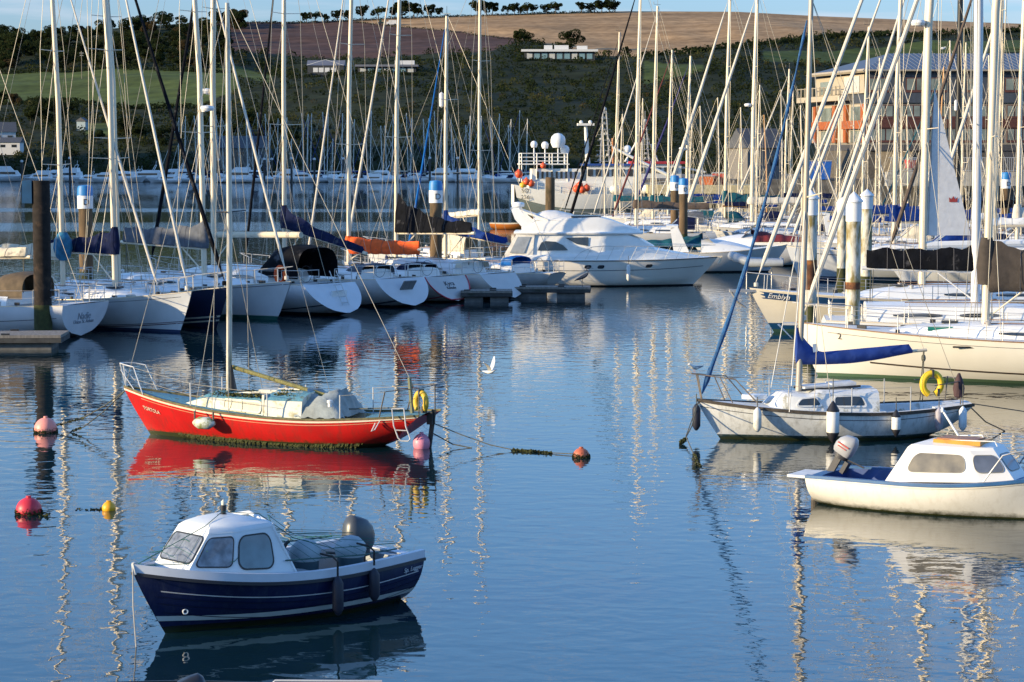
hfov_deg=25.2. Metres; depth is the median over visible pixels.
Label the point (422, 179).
moored yacht
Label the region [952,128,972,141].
window
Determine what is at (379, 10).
broadleaf tree
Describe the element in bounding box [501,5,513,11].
broadleaf tree
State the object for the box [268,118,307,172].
moored yacht
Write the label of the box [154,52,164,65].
hillside tree
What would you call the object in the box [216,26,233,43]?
hillside tree
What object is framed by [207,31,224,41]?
hillside tree
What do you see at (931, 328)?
green window
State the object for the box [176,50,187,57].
hillside tree
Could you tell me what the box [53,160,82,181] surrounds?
motor boat
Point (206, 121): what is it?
hillside tree
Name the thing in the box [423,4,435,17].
broadleaf tree
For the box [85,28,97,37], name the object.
hillside tree
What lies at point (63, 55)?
hillside tree
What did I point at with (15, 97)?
hillside tree
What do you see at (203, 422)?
fender
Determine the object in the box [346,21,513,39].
hedge
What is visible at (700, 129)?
sailing yacht
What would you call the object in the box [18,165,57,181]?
motor boat
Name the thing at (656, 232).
sailing yacht
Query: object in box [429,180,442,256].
mooring pile
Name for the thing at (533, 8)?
broadleaf tree
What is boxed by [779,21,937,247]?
sailing yacht
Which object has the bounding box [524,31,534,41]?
hillside tree
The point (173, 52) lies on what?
hillside tree
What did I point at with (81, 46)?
hillside tree
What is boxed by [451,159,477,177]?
motor boat
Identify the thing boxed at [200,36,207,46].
hillside tree
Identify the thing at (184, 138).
moored yacht
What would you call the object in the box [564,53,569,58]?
window
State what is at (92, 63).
hillside tree
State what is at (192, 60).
hillside tree
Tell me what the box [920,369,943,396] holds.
horseshoe lifebuoy
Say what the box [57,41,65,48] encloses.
hillside tree
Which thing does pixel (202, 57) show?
hillside tree
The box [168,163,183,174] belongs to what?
motor boat
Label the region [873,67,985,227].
sailing yacht
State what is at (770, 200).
sailing yacht
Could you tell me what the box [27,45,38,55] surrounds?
hillside tree
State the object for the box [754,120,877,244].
yacht
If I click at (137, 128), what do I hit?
hillside tree
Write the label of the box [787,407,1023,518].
cabin boat
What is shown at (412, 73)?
hedge
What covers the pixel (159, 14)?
hillside tree
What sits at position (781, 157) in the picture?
yacht
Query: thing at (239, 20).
hillside tree
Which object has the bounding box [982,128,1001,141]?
window
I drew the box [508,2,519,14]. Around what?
broadleaf tree
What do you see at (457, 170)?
marina pile
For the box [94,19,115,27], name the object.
hillside tree
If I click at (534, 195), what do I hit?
fishing trawler
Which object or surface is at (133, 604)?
mooring line
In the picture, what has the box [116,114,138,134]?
hillside tree
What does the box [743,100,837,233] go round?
yacht
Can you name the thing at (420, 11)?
broadleaf tree
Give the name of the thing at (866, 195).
mooring pile
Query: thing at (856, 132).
window
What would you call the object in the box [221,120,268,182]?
moored yacht
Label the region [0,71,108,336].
sailing yacht
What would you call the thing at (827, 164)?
crate stack
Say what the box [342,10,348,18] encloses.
broadleaf tree
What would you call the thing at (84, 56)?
hillside tree
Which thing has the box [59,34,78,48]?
hillside tree
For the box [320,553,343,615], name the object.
fender
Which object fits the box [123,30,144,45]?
hillside tree
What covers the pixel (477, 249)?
sailing yacht
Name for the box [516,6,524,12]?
broadleaf tree
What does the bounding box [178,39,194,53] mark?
hillside tree
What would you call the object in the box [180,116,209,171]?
moored yacht
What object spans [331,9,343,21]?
broadleaf tree
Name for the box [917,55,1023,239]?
yacht
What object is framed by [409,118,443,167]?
moored yacht
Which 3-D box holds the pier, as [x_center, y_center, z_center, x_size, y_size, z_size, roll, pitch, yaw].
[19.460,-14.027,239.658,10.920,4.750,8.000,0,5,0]
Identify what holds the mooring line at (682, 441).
attached to the white sailboat at (799, 413)
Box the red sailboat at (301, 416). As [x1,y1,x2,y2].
[120,3,440,447]
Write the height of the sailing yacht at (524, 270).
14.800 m
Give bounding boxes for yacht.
[0,0,166,298]
[0,0,193,332]
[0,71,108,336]
[52,0,226,328]
[76,0,292,319]
[147,0,360,314]
[157,118,198,181]
[171,116,194,168]
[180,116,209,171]
[180,116,210,181]
[205,117,225,175]
[205,117,236,175]
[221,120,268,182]
[222,128,253,171]
[238,113,277,167]
[241,0,427,306]
[245,115,281,182]
[256,125,281,176]
[260,119,298,168]
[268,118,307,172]
[277,139,305,172]
[287,113,323,173]
[294,118,327,181]
[297,113,334,175]
[302,112,344,175]
[307,113,352,177]
[308,0,469,301]
[321,141,346,173]
[322,113,363,174]
[327,120,368,182]
[335,119,373,175]
[340,0,521,298]
[345,118,385,176]
[351,110,393,182]
[363,0,508,261]
[365,126,393,171]
[371,126,400,175]
[378,114,413,181]
[387,113,426,171]
[399,120,431,181]
[403,119,439,175]
[406,9,566,284]
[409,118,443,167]
[412,111,454,175]
[423,120,452,173]
[438,120,465,169]
[441,145,470,169]
[450,125,482,172]
[455,117,500,181]
[460,116,485,168]
[467,116,497,175]
[473,119,510,177]
[481,114,517,182]
[491,125,525,176]
[494,120,528,175]
[495,110,530,182]
[502,202,722,285]
[510,119,542,175]
[560,26,666,218]
[563,122,642,214]
[570,0,716,247]
[582,109,657,214]
[590,0,717,224]
[603,98,670,214]
[610,46,722,222]
[627,54,746,219]
[657,102,749,215]
[659,0,793,225]
[659,124,722,206]
[688,0,826,231]
[690,98,754,216]
[700,132,787,218]
[705,85,798,237]
[705,105,772,216]
[712,115,817,222]
[729,0,1023,331]
[729,63,835,220]
[735,86,815,217]
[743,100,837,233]
[747,82,833,217]
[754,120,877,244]
[777,0,1023,383]
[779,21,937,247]
[785,92,883,222]
[786,0,999,280]
[799,119,884,215]
[817,72,902,226]
[817,85,932,240]
[820,0,1023,325]
[822,0,1015,248]
[832,58,916,230]
[855,69,929,233]
[871,111,928,226]
[872,0,1023,235]
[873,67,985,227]
[873,111,983,238]
[882,0,1023,281]
[883,35,1006,238]
[913,40,1012,230]
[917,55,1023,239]
[930,0,1023,249]
[962,30,1023,228]
[981,90,1023,239]
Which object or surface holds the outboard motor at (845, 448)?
attached to the cabin boat at (958, 475)
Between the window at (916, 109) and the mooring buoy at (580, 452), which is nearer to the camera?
the mooring buoy at (580, 452)
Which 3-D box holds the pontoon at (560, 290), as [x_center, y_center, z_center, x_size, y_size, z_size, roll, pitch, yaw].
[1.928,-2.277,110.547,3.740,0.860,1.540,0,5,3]
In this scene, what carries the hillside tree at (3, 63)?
on the hill
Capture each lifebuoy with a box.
[274,265,285,281]
[413,389,428,412]
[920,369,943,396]
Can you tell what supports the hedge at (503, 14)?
on the hill
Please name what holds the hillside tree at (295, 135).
on the hill
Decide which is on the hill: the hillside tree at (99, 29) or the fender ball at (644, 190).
the hillside tree at (99, 29)
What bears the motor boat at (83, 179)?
on the water
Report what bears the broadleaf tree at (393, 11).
on the hill
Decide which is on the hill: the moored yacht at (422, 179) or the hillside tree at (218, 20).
the hillside tree at (218, 20)
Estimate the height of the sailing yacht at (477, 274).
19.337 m
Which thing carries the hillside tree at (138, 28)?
on the hill
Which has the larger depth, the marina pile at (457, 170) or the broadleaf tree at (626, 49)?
the broadleaf tree at (626, 49)
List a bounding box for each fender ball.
[610,185,619,193]
[641,185,646,193]
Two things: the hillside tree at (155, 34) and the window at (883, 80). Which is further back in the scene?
the hillside tree at (155, 34)
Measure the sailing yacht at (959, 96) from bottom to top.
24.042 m
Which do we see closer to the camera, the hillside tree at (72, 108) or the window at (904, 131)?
the window at (904, 131)
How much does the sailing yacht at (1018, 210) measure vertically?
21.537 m
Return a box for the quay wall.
[885,157,1023,185]
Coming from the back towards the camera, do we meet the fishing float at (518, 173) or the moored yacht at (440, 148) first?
the moored yacht at (440, 148)
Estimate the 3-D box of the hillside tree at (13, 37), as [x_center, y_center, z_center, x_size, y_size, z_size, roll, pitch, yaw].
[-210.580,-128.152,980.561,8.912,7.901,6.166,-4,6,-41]
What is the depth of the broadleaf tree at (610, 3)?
1061.23 m
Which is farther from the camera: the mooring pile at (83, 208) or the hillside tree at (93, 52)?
the hillside tree at (93, 52)
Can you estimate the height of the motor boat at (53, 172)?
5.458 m
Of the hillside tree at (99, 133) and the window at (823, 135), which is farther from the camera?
the hillside tree at (99, 133)
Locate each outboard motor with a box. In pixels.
[177,673,205,681]
[326,515,374,561]
[827,435,863,473]
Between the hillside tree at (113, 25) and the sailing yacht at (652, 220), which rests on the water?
the sailing yacht at (652, 220)
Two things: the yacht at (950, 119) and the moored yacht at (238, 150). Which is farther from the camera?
the moored yacht at (238, 150)
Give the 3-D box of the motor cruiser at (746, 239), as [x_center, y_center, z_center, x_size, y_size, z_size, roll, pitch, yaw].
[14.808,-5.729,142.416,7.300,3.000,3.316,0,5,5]
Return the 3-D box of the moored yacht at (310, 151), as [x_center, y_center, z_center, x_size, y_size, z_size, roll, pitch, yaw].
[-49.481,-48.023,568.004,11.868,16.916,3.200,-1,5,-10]
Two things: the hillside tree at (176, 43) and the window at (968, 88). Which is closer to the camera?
the window at (968, 88)
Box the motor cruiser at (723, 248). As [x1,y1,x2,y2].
[646,224,786,271]
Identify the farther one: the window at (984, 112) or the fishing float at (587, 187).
the window at (984, 112)
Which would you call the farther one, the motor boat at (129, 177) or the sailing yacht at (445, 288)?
the motor boat at (129, 177)
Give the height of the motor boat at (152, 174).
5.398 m
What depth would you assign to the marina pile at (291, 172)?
526.42 m
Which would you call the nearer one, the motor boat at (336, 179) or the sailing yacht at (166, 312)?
the sailing yacht at (166, 312)
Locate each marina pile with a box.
[20,160,22,180]
[68,157,70,182]
[217,158,219,182]
[263,158,265,182]
[270,158,272,176]
[290,157,292,182]
[313,158,315,182]
[342,157,343,173]
[428,157,430,181]
[456,157,458,182]
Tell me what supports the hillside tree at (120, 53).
on the hill
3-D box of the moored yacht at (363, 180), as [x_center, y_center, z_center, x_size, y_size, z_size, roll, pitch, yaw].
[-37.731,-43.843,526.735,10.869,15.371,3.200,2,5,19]
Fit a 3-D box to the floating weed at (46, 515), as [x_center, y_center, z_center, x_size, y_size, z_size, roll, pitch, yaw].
[-9.041,3.374,44.227,0.248,0.081,0.740,-1,5,-11]
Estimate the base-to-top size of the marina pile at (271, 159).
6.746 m
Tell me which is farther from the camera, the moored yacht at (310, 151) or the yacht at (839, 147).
the moored yacht at (310, 151)
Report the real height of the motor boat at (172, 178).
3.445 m
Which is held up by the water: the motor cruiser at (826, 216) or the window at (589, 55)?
the motor cruiser at (826, 216)
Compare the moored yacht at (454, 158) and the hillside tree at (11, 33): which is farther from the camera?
the hillside tree at (11, 33)
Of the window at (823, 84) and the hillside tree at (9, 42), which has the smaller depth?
the window at (823, 84)
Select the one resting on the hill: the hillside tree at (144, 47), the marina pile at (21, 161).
the hillside tree at (144, 47)
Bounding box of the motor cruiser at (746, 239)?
[696,224,801,265]
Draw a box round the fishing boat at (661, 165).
[624,119,705,189]
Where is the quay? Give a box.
[643,174,1023,213]
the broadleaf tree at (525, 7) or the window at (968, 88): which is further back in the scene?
the broadleaf tree at (525, 7)
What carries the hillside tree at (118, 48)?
on the hill
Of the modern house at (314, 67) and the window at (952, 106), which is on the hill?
the modern house at (314, 67)
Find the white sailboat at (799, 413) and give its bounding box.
[690,0,974,439]
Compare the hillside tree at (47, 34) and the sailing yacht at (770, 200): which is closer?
the sailing yacht at (770, 200)
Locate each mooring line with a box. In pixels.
[56,390,124,425]
[70,391,124,431]
[132,567,136,646]
[433,433,471,447]
[434,423,572,453]
[679,403,698,444]
[685,401,701,466]
[971,408,1004,430]
[975,404,1023,411]
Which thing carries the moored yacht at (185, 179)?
on the water
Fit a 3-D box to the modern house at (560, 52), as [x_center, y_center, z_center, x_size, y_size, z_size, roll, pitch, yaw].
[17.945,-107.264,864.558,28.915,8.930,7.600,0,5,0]
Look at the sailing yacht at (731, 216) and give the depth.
183.57 m
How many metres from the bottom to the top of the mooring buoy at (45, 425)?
0.607 m
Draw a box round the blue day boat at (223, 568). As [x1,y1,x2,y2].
[131,500,425,632]
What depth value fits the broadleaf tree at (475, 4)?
1059.65 m
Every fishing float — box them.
[515,169,522,177]
[523,177,529,185]
[528,179,534,186]
[579,186,585,192]
[584,183,589,191]
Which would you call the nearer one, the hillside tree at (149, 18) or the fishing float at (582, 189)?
the fishing float at (582, 189)
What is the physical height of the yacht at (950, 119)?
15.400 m
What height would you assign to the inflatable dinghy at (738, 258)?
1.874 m
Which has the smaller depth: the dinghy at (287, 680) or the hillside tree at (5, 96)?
the dinghy at (287, 680)
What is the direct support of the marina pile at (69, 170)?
in the water
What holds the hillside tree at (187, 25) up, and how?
on the hill
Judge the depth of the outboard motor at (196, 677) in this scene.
27.57 m
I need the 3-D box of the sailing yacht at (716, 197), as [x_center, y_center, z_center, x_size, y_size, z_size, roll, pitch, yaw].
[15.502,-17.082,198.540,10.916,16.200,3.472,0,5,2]
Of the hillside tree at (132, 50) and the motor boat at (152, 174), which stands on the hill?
the hillside tree at (132, 50)
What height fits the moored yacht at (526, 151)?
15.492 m
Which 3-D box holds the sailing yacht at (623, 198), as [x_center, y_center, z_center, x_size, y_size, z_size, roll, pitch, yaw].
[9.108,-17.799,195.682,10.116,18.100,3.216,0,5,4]
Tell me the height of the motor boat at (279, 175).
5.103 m
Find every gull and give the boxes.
[482,356,496,373]
[688,363,702,369]
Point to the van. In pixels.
(392, 22)
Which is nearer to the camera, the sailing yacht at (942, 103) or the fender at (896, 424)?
the fender at (896, 424)
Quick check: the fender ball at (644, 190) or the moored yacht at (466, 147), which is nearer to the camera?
the fender ball at (644, 190)
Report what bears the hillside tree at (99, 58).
on the hill
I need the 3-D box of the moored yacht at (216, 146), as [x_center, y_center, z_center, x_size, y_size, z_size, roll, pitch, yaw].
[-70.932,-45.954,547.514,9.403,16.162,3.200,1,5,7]
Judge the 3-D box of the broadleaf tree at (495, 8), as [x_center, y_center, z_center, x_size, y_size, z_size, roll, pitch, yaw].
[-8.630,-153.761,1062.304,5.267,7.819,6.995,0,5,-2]
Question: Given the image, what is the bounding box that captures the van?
[386,20,396,24]
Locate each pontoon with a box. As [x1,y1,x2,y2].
[0,329,69,349]
[460,288,512,301]
[515,284,590,297]
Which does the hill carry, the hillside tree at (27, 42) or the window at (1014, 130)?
the hillside tree at (27, 42)
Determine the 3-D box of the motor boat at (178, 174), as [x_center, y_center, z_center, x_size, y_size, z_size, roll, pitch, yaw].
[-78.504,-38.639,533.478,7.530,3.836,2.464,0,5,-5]
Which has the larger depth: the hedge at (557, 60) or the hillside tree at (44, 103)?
the hedge at (557, 60)
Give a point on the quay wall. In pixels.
(967, 177)
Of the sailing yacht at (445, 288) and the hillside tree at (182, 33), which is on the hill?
the hillside tree at (182, 33)
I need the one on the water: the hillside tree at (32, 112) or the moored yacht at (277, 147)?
the moored yacht at (277, 147)
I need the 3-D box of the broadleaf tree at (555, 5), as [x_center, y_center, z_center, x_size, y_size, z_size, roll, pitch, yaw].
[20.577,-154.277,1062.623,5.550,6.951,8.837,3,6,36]
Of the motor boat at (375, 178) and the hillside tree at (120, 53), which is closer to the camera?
the motor boat at (375, 178)
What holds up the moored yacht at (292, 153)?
on the water
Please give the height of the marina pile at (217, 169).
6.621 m
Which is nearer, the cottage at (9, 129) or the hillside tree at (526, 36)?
the cottage at (9, 129)
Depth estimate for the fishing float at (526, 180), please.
238.55 m
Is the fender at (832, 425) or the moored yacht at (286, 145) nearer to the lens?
the fender at (832, 425)
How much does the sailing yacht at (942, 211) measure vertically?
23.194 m
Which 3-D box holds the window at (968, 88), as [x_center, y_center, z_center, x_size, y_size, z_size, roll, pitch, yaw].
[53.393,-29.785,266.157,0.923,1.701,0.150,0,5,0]
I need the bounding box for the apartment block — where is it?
[797,53,1023,178]
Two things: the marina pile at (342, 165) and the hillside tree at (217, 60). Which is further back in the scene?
the hillside tree at (217, 60)
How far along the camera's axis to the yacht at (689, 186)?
217.88 m
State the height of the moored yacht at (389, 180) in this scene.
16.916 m
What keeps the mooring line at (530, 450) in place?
attached to the red sailboat at (301, 416)
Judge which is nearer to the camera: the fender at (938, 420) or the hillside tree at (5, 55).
the fender at (938, 420)
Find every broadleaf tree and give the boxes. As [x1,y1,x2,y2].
[300,12,309,23]
[308,11,323,22]
[322,14,329,22]
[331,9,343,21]
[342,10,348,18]
[355,5,369,20]
[370,6,385,19]
[389,7,396,18]
[392,0,412,18]
[407,2,421,18]
[411,8,423,17]
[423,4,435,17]
[436,7,442,14]
[469,0,487,16]
[478,1,492,15]
[488,1,498,15]
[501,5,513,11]
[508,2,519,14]
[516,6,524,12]
[521,2,533,14]
[527,4,538,14]
[540,4,551,13]
[547,1,562,13]
[575,1,588,13]
[587,2,601,12]
[587,5,594,13]
[594,0,607,12]
[601,0,616,12]
[609,1,620,12]
[621,46,631,55]
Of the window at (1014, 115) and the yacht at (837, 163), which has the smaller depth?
the yacht at (837, 163)
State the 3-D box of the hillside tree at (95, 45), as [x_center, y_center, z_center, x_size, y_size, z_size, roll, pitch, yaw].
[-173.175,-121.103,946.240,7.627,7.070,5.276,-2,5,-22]
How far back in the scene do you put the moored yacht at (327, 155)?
542.82 m
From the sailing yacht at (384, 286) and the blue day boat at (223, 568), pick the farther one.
the sailing yacht at (384, 286)
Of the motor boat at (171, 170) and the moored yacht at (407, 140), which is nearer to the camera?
the motor boat at (171, 170)
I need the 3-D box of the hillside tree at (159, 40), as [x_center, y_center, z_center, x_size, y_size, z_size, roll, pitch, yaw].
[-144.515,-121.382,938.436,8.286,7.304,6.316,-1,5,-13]
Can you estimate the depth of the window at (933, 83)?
266.05 m
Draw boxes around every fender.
[192,411,215,428]
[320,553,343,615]
[356,542,379,601]
[626,256,629,280]
[692,394,700,430]
[753,397,761,431]
[826,378,839,442]
[891,397,900,436]
[935,397,942,430]
[959,393,966,430]
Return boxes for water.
[0,182,1023,681]
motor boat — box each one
[0,166,30,181]
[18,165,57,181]
[50,160,65,175]
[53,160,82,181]
[73,171,94,182]
[79,172,123,182]
[118,170,145,181]
[134,165,161,181]
[148,171,181,182]
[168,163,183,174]
[174,170,186,175]
[175,169,194,175]
[210,164,252,182]
[269,167,298,181]
[288,166,321,182]
[326,174,346,182]
[363,161,393,177]
[368,172,386,182]
[413,160,455,181]
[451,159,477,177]
[500,167,514,175]
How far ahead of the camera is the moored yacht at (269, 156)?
544.61 m
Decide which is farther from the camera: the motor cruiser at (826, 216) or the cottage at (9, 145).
the cottage at (9, 145)
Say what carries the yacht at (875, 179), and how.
on the water
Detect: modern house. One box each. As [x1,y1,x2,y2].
[307,59,345,76]
[355,60,418,73]
[521,45,597,60]
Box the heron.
[574,267,590,286]
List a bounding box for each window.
[534,53,539,58]
[549,53,554,58]
[557,53,561,58]
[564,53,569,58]
[587,53,591,58]
[770,156,777,165]
[820,82,830,94]
[821,108,831,121]
[821,131,830,142]
[844,76,859,92]
[851,106,859,119]
[851,130,859,142]
[868,78,888,91]
[870,105,892,118]
[870,128,892,141]
[899,105,920,118]
[899,128,920,141]
[906,78,921,91]
[928,326,952,330]
[929,128,946,141]
[930,105,946,118]
[931,78,946,91]
[951,105,971,118]
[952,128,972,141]
[953,346,971,347]
[967,78,972,91]
[982,105,1001,118]
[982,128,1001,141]
[1005,78,1023,91]
[1007,105,1023,118]
[1007,128,1023,141]
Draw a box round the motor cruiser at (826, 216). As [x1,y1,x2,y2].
[797,212,904,236]
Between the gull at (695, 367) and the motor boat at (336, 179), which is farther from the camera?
the motor boat at (336, 179)
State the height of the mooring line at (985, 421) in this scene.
0.991 m
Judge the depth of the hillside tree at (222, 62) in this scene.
865.77 m
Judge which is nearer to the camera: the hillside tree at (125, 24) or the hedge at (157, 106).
the hedge at (157, 106)
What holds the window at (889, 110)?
in the apartment block
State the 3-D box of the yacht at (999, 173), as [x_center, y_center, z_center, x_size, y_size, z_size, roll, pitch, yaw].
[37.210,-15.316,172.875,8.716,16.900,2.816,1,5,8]
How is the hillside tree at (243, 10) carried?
on the hill
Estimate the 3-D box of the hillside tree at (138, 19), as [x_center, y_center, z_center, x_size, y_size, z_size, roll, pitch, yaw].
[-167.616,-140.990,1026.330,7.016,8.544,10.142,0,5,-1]
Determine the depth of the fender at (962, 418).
56.10 m
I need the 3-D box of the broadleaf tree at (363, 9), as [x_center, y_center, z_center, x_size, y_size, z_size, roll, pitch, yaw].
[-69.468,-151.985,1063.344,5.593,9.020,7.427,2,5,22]
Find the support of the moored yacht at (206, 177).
on the water
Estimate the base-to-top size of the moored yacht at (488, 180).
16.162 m
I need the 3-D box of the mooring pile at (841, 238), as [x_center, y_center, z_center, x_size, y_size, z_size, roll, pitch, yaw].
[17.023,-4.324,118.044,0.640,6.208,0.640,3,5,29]
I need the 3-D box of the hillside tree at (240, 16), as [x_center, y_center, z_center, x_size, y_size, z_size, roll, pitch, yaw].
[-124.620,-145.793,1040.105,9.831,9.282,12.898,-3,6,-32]
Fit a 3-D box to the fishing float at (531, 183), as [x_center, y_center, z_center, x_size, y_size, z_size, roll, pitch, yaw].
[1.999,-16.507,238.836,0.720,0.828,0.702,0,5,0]
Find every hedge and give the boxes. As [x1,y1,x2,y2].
[0,64,232,73]
[1,96,233,108]
[245,10,615,23]
[303,70,424,76]
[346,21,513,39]
[513,56,604,63]
[641,25,1020,56]
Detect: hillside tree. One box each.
[0,28,9,37]
[0,32,14,40]
[0,39,17,50]
[0,46,18,59]
[0,50,16,60]
[0,58,15,70]
[0,61,7,69]
[0,90,11,104]
[6,25,25,32]
[6,48,21,56]
[8,93,22,105]
[9,33,29,47]
[11,33,30,46]
[20,44,31,55]
[23,40,34,51]
[23,106,40,123]
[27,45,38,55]
[28,96,61,121]
[29,30,44,41]
[34,38,57,52]
[36,45,52,58]
[40,45,62,58]
[41,27,59,40]
[44,56,62,67]
[49,100,70,116]
[56,26,65,35]
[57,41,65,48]
[58,50,74,67]
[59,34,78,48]
[61,48,78,61]
[64,100,79,113]
[67,24,77,34]
[74,42,87,50]
[76,51,86,62]
[80,26,90,32]
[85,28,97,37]
[85,40,102,51]
[87,49,98,60]
[89,52,99,65]
[89,52,105,65]
[89,129,105,141]
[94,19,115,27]
[94,25,103,37]
[103,49,123,65]
[104,40,124,52]
[114,36,128,43]
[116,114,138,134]
[117,17,140,34]
[120,51,137,65]
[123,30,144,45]
[123,42,134,52]
[127,34,146,47]
[128,46,142,59]
[128,123,151,140]
[132,17,145,25]
[135,24,147,31]
[138,44,148,49]
[138,49,150,58]
[139,15,154,21]
[139,21,157,32]
[148,30,160,42]
[149,43,167,54]
[150,36,169,51]
[153,11,173,26]
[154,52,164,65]
[156,15,176,29]
[156,125,170,144]
[163,30,177,45]
[164,47,179,59]
[170,24,190,38]
[171,32,186,41]
[171,57,182,67]
[172,27,192,36]
[173,36,186,48]
[175,15,187,25]
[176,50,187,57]
[178,23,193,34]
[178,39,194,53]
[183,113,205,133]
[186,57,194,64]
[194,55,209,67]
[199,17,209,33]
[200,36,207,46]
[203,44,220,54]
[203,54,221,66]
[203,106,225,125]
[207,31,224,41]
[208,9,224,25]
[209,39,232,52]
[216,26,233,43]
[216,53,225,65]
[217,122,239,135]
[224,11,247,28]
[230,17,242,25]
[233,8,248,19]
[239,108,257,131]
[247,133,271,146]
[257,117,281,140]
[287,128,298,143]
[513,28,525,44]
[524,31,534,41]
[556,29,585,48]
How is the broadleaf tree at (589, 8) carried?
on the hill
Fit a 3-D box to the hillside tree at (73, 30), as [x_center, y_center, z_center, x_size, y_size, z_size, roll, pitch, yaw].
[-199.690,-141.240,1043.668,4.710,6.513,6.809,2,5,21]
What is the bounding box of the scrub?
[0,26,1020,172]
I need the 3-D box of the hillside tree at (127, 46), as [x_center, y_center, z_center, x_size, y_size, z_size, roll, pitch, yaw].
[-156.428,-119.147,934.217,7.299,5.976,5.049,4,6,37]
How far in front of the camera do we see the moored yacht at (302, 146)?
566.01 m
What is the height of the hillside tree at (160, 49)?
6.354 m
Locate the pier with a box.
[644,184,749,214]
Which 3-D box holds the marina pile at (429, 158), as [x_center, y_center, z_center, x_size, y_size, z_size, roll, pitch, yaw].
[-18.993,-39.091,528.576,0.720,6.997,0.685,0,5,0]
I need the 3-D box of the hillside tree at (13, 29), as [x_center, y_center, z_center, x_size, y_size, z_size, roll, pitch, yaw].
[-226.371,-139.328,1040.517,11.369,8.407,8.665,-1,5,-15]
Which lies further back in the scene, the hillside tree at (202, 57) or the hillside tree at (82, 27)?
the hillside tree at (82, 27)
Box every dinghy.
[118,679,382,681]
[728,251,783,293]
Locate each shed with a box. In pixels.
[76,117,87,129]
[728,128,784,178]
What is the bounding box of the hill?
[0,11,1020,175]
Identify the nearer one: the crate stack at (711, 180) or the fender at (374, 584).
the fender at (374, 584)
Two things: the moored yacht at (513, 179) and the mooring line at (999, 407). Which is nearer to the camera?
the mooring line at (999, 407)
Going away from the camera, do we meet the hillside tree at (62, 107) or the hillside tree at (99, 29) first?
the hillside tree at (62, 107)
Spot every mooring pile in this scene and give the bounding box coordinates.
[22,180,52,330]
[77,185,93,279]
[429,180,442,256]
[545,177,554,210]
[670,175,678,223]
[679,178,687,236]
[804,190,818,321]
[836,197,845,288]
[845,192,862,324]
[860,189,873,290]
[1001,172,1010,230]
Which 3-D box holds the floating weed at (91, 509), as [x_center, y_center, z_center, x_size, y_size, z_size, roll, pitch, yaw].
[-8.308,3.315,44.956,0.565,0.095,0.294,0,5,0]
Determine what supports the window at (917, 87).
in the apartment block
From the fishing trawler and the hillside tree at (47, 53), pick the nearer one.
the fishing trawler
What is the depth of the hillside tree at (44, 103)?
677.22 m
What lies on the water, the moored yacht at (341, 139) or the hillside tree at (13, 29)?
the moored yacht at (341, 139)
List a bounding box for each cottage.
[0,122,16,136]
[0,137,24,154]
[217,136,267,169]
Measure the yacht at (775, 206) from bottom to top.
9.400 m
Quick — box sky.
[0,0,1021,33]
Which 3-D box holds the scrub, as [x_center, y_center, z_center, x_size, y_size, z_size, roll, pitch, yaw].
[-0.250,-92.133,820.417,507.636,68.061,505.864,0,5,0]
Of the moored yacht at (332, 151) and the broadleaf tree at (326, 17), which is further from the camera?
the broadleaf tree at (326, 17)
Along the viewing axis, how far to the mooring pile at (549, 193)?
164.42 m
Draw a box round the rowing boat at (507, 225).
[489,220,535,228]
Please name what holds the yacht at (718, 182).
on the water
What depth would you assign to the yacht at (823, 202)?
202.83 m
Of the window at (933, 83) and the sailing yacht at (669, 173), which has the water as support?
the sailing yacht at (669, 173)
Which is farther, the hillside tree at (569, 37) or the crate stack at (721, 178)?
the hillside tree at (569, 37)
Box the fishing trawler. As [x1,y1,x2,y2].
[511,107,669,218]
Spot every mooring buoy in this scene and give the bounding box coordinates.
[14,495,42,515]
[33,416,57,433]
[102,500,115,510]
[413,432,429,448]
[572,447,590,457]
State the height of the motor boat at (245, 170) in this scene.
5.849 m
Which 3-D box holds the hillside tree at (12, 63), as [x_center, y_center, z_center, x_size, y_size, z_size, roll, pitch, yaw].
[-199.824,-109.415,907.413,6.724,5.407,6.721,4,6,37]
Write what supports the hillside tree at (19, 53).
on the hill
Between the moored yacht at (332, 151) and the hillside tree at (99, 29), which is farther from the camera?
the hillside tree at (99, 29)
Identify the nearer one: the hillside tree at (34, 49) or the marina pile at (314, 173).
the marina pile at (314, 173)
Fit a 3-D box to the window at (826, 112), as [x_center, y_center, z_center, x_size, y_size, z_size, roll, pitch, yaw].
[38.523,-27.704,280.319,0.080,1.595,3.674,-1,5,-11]
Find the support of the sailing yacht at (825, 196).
on the water
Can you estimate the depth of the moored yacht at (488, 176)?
548.65 m
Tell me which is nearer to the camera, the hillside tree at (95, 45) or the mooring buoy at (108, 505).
the mooring buoy at (108, 505)
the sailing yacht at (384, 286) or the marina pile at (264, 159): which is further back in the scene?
the marina pile at (264, 159)
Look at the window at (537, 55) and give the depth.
861.98 m
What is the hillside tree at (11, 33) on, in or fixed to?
on the hill
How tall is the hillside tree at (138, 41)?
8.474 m
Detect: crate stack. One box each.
[700,175,714,184]
[712,172,723,184]
[809,160,831,178]
[905,159,916,167]
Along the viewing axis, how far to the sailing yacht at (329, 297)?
100.62 m
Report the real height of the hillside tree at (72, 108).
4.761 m
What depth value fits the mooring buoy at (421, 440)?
54.17 m
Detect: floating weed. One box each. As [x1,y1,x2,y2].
[38,512,50,517]
[75,507,101,510]
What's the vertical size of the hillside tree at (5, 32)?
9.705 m
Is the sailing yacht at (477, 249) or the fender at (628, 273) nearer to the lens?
the fender at (628, 273)
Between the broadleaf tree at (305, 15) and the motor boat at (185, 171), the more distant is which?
the broadleaf tree at (305, 15)

